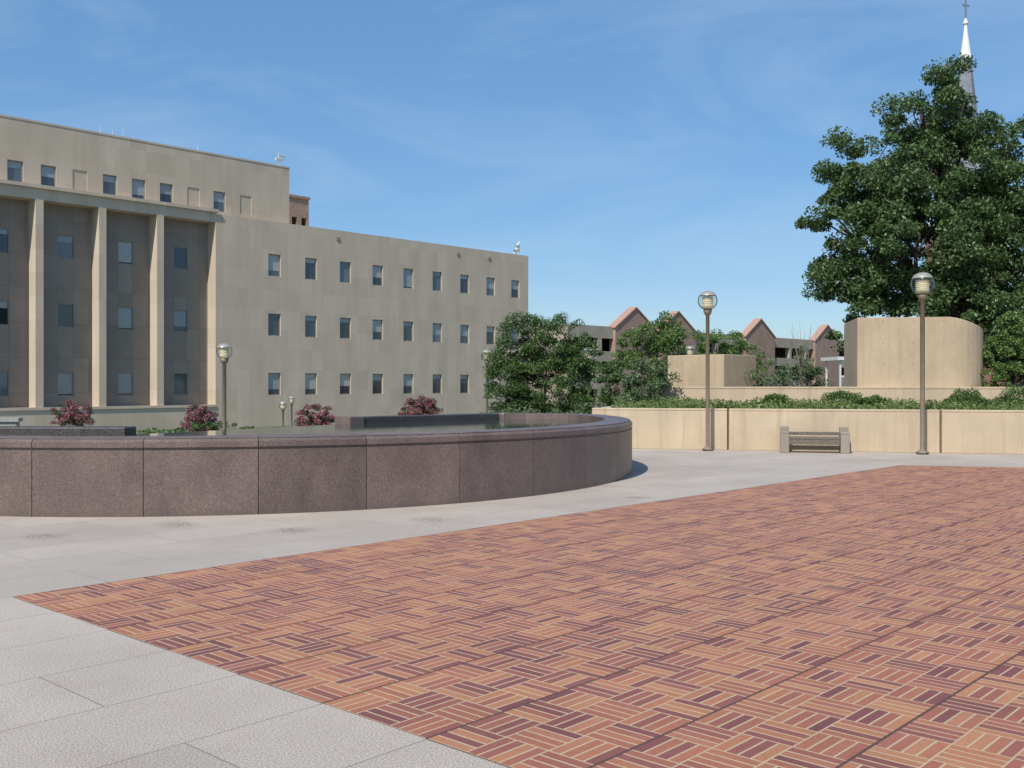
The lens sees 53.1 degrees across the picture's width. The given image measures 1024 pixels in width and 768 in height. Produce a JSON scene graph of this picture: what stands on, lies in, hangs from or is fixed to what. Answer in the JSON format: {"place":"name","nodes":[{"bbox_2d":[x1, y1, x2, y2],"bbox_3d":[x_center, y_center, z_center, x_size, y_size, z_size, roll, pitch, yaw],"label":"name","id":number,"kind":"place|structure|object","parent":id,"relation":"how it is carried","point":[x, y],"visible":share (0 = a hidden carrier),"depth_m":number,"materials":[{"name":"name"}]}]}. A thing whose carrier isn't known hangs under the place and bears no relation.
{"place":"outdoors","nodes":[
{"label":"outdoors","id":0,"kind":"place"},
{"bbox_2d":[0,417,22,425],"bbox_3d":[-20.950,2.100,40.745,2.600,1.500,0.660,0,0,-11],"label":"bench","id":1,"kind":"object","parent":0,"point":[15,421],"depth_m":40.67,"materials":[{"name":"grey stone"}]},
{"bbox_2d":[136,412,591,433],"bbox_3d":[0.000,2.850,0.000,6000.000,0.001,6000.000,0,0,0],"label":"ground","id":2,"kind":"structure","parent":0,"point":[229,428],"depth_m":67.09,"materials":[{"name":"green plant"}]},
{"bbox_2d":[49,400,95,425],"bbox_3d":[-17.176,1.724,39.953,1.664,2.266,1.504,0,0,0],"label":"crape myrtle","id":3,"kind":"object","parent":2,"relation":"on","point":[71,417],"visible":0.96,"depth_m":39.79,"materials":[{"name":"pink plant"}]},
{"bbox_2d":[83,425,253,433],"bbox_3d":[-14.501,1.756,29.250,31.099,1.192,1.112,0,0,0],"label":"hedge","id":4,"kind":"object","parent":2,"relation":"on","point":[168,431],"visible":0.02,"depth_m":29.22,"materials":[{"name":"green plant"}]},
{"bbox_2d":[179,402,219,431],"bbox_3d":[-12.252,1.781,39.920,1.626,2.163,1.538,0,0,0],"label":"crape myrtle","id":5,"kind":"object","parent":2,"relation":"on","point":[204,413],"visible":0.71,"depth_m":39.71,"materials":[{"name":"pink plant"}]},
{"bbox_2d":[191,420,236,431],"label":"shrub","id":6,"kind":"object","parent":2,"relation":"on","point":[210,425],"visible":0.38,"depth_m":38.02,"materials":[{"name":"green plant"}]},
{"bbox_2d":[216,343,232,429],"bbox_3d":[-8.120,0.852,28.900,0.450,3.997,0.450,0,0,0],"label":"street lamp","id":7,"kind":"object","parent":2,"relation":"on","point":[224,357],"visible":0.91,"depth_m":28.85,"materials":[{"name":"brown metal"}]},
{"bbox_2d":[0,114,527,429],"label":"limestone walls","id":8,"kind":"structure","parent":2,"relation":"on","point":[250,228],"depth_m":69.40,"materials":[{"name":"grey stone"}]},
{"bbox_2d":[0,198,207,407],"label":"recessed panels","id":9,"kind":"object","parent":8,"relation":"attached to","point":[67,281],"visible":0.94,"depth_m":62.54,"materials":[{"name":"grey stone"}]},
{"bbox_2d":[112,131,285,164],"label":"roof antennas","id":10,"kind":"object","parent":8,"relation":"on","point":[280,159],"visible":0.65,"depth_m":71.32,"materials":[{"name":"white metal"}]},
{"bbox_2d":[0,161,517,395],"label":"windows","id":11,"kind":"structure","parent":8,"relation":"attached to","point":[65,311],"depth_m":66.32,"materials":[{"name":"clear glass"}]},
{"bbox_2d":[0,159,518,396],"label":"window frames","id":12,"kind":"structure","parent":8,"relation":"attached to","point":[186,310],"depth_m":66.11,"materials":[{"name":"beige metal"}]},
{"bbox_2d":[289,194,310,225],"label":"brick penthouse","id":13,"kind":"object","parent":8,"relation":"on","point":[298,207],"visible":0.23,"depth_m":81.10,"materials":[{"name":"brown brick"}]},
{"bbox_2d":[292,217,303,225],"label":"penthouse louvres","id":14,"kind":"object","parent":13,"relation":"attached to","point":[293,221],"visible":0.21,"depth_m":81.17,"materials":[{"name":"black metal"}]},
{"bbox_2d":[513,242,520,253],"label":"roof cameras","id":15,"kind":"object","parent":8,"relation":"attached to","point":[517,248],"visible":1,"depth_m":88.46,"materials":[{"name":"white metal"}]},
{"bbox_2d":[279,401,286,426],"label":"street lamp","id":16,"kind":"object","parent":2,"relation":"on","point":[282,408],"visible":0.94,"depth_m":54.95,"materials":[{"name":"brown metal"}]},
{"bbox_2d":[288,396,294,426],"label":"street lamp","id":17,"kind":"object","parent":2,"relation":"on","point":[292,401],"visible":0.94,"depth_m":55.25,"materials":[{"name":"brown metal"}]},
{"bbox_2d":[293,404,334,425],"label":"crape myrtle","id":18,"kind":"object","parent":2,"relation":"on","point":[314,419],"visible":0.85,"depth_m":39.78,"materials":[{"name":"pink plant"}]},
{"bbox_2d":[397,394,442,414],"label":"crape myrtle","id":19,"kind":"object","parent":2,"relation":"on","point":[427,406],"visible":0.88,"depth_m":47.75,"materials":[{"name":"pink plant"}]},
{"bbox_2d":[481,349,492,412],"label":"street lamp","id":20,"kind":"object","parent":2,"relation":"on","point":[486,351],"visible":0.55,"depth_m":40.96,"materials":[{"name":"brown metal"}]},
{"bbox_2d":[478,405,583,413],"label":"shrub","id":21,"kind":"object","parent":2,"relation":"on","point":[514,410],"visible":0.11,"depth_m":31.21,"materials":[{"name":"green plant"}]},
{"bbox_2d":[481,310,605,412],"bbox_3d":[1.050,0.198,33.809,4.161,5.324,2.938,0,0,0],"label":"ornamental tree","id":22,"kind":"object","parent":2,"relation":"on","point":[518,391],"visible":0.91,"depth_m":33.51,"materials":[{"name":"green plant"}]},
{"bbox_2d":[583,348,594,413],"bbox_3d":[2.780,0.757,37.000,0.470,4.185,0.470,0,0,0],"label":"street lamp","id":23,"kind":"object","parent":2,"relation":"on","point":[590,350],"visible":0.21,"depth_m":36.94,"materials":[{"name":"brown metal"}]},
{"bbox_2d":[580,358,626,413],"bbox_3d":[2.988,0.387,32.103,2.246,2.445,1.290,0,0,-44],"label":"shrub","id":24,"kind":"object","parent":2,"relation":"on","point":[613,368],"visible":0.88,"depth_m":31.91,"materials":[{"name":"green plant"}]},
{"bbox_2d":[609,310,705,391],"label":"redbud tree","id":25,"kind":"object","parent":2,"relation":"on","point":[654,344],"visible":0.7,"depth_m":49.69,"materials":[{"name":"green plant"}]},
{"bbox_2d":[528,307,843,411],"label":"parking garage","id":26,"kind":"structure","parent":2,"relation":"on","point":[759,332],"depth_m":126.48,"materials":[{"name":"grey brick"}]},
{"bbox_2d":[685,346,694,354],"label":"street lamp","id":27,"kind":"object","parent":2,"relation":"on","point":[689,350],"visible":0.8,"depth_m":45.90,"materials":[{"name":"brown metal"}]},
{"bbox_2d":[694,328,775,378],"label":"redbud tree","id":28,"kind":"object","parent":2,"relation":"on","point":[738,347],"visible":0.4,"depth_m":57.70,"materials":[{"name":"green plant"}]},
{"bbox_2d":[592,405,1023,453],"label":"retaining wall","id":29,"kind":"structure","parent":2,"relation":"on","point":[962,431],"depth_m":24.27,"materials":[{"name":"concrete"}]},
{"bbox_2d":[727,410,940,452],"bbox_3d":[21.500,1.115,21.151,39.800,0.970,0.270,0,0,13],"label":"joint backing","id":30,"kind":"object","parent":29,"relation":"attached to","point":[728,430],"visible":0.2,"depth_m":24.88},
{"bbox_2d":[821,357,843,386],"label":"walkway canopy","id":31,"kind":"object","parent":2,"relation":"on","point":[826,359],"visible":0.23,"depth_m":60.53,"materials":[{"name":"white metal"}]},
{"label":"terrace","id":32,"kind":"structure","parent":2,"relation":"on","visible":0},
{"bbox_2d":[668,354,755,386],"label":"concrete vent block","id":33,"kind":"structure","parent":32,"relation":"on","point":[727,370],"depth_m":31.68,"materials":[{"name":"beige concrete"}]},
{"bbox_2d":[744,345,833,386],"bbox_3d":[8.515,-0.405,31.595,2.652,1.634,1.392,0,0,0],"label":"shrub","id":34,"kind":"object","parent":32,"relation":"on","point":[791,372],"visible":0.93,"depth_m":31.50,"materials":[{"name":"green plant"}]},
{"bbox_2d":[791,325,821,386],"bbox_3d":[9.026,-0.747,31.355,0.907,2.301,0.896,0,0,44],"label":"bare shrub","id":35,"kind":"object","parent":32,"relation":"on","point":[805,384],"visible":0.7,"depth_m":31.38,"materials":[{"name":"brown plant"}]},
{"bbox_2d":[655,387,1023,404],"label":"retaining wall","id":36,"kind":"structure","parent":32,"relation":"on","point":[733,394],"depth_m":30.00,"materials":[{"name":"concrete"}]},
{"bbox_2d":[794,52,1023,385],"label":"oak tree","id":37,"kind":"object","parent":32,"relation":"on","point":[887,208],"visible":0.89,"depth_m":35.62,"materials":[{"name":"green plant"}]},
{"bbox_2d":[844,317,982,386],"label":"concrete vent block","id":38,"kind":"structure","parent":32,"relation":"on","point":[881,351],"depth_m":29.62,"materials":[{"name":"beige concrete"}]},
{"bbox_2d":[980,310,1023,386],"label":"shrub","id":39,"kind":"object","parent":32,"relation":"on","point":[1012,370],"visible":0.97,"depth_m":29.77,"materials":[{"name":"green plant"}]},
{"bbox_3d":[22.363,1.795,23.973,39.630,2.110,5.520,0,0,13],"label":"planter bed","id":40,"kind":"object","parent":2,"relation":"on","visible":0},
{"bbox_2d":[615,357,682,405],"bbox_3d":[3.985,0.008,30.533,2.099,1.616,1.323,0,0,22],"label":"shrub","id":41,"kind":"object","parent":40,"relation":"on","point":[630,382],"visible":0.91,"depth_m":30.41,"materials":[{"name":"green plant"}]},
{"bbox_2d":[758,393,788,407],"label":"clipped shrub","id":42,"kind":"object","parent":40,"relation":"on","point":[778,397],"visible":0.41,"depth_m":27.67,"materials":[{"name":"green plant"}]},
{"bbox_2d":[611,396,1023,409],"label":"groundcover","id":43,"kind":"object","parent":40,"relation":"on","point":[804,403],"visible":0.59,"depth_m":25.75,"materials":[{"name":"green plant"}]},
{"bbox_2d":[820,389,863,406],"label":"clipped shrub","id":44,"kind":"object","parent":40,"relation":"on","point":[844,395],"visible":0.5,"depth_m":26.91,"materials":[{"name":"green plant"}]},
{"bbox_2d":[859,394,891,405],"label":"clipped shrub","id":45,"kind":"object","parent":40,"relation":"on","point":[877,398],"visible":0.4,"depth_m":27.00,"materials":[{"name":"green plant"}]},
{"bbox_2d":[941,387,992,407],"bbox_3d":[11.792,0.411,26.579,1.325,0.685,1.222,0,0,0],"label":"clipped shrub","id":46,"kind":"object","parent":40,"relation":"on","point":[963,395],"visible":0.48,"depth_m":26.36,"materials":[{"name":"green plant"}]},
{"bbox_2d":[988,384,1023,407],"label":"clipped shrub","id":47,"kind":"object","parent":40,"relation":"on","point":[1011,393],"visible":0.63,"depth_m":26.18,"materials":[{"name":"green plant"}]},
{"bbox_2d":[0,449,1023,767],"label":"plaza pavement","id":48,"kind":"structure","parent":0,"point":[76,693],"depth_m":6.39,"materials":[{"name":"grey concrete"}]},
{"bbox_2d":[0,413,631,516],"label":"fountain","id":49,"kind":"object","parent":48,"relation":"on","point":[346,463],"visible":1,"depth_m":12.91,"materials":[{"name":"stone"}]},
{"bbox_2d":[13,465,1023,767],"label":"brick paving","id":50,"kind":"structure","parent":48,"relation":"on","point":[867,619],"depth_m":6.77,"materials":[{"name":"red brick"}]},
{"bbox_2d":[698,291,717,450],"bbox_3d":[4.690,-0.318,24.550,0.470,3.835,0.470,0,0,0],"label":"street lamp","id":51,"kind":"object","parent":48,"relation":"on","point":[707,304],"visible":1,"depth_m":24.50,"materials":[{"name":"brown metal"}]},
{"bbox_2d":[780,426,849,453],"bbox_3d":[7.047,1.300,23.872,1.540,0.600,0.520,0,0,13],"label":"park bench","id":52,"kind":"object","parent":48,"relation":"on","point":[842,440],"visible":1,"depth_m":23.72,"materials":[{"name":"concrete"}]},
{"bbox_2d":[910,272,934,454],"bbox_3d":[9.360,-0.475,23.350,0.520,4.150,0.520,0,0,0],"label":"street lamp","id":53,"kind":"object","parent":48,"relation":"on","point":[922,291],"visible":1,"depth_m":23.30,"materials":[{"name":"brown metal"}]},
{"bbox_2d":[0,0,1023,341],"label":"sky","id":54,"kind":"structure","parent":0,"point":[650,156],"materials":[{"name":"blue"}]},
{"bbox_2d":[925,0,1021,386],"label":"church","id":55,"kind":"structure","parent":0,"point":[966,78],"depth_m":99.44,"materials":[{"name":"brick"}]}
]}

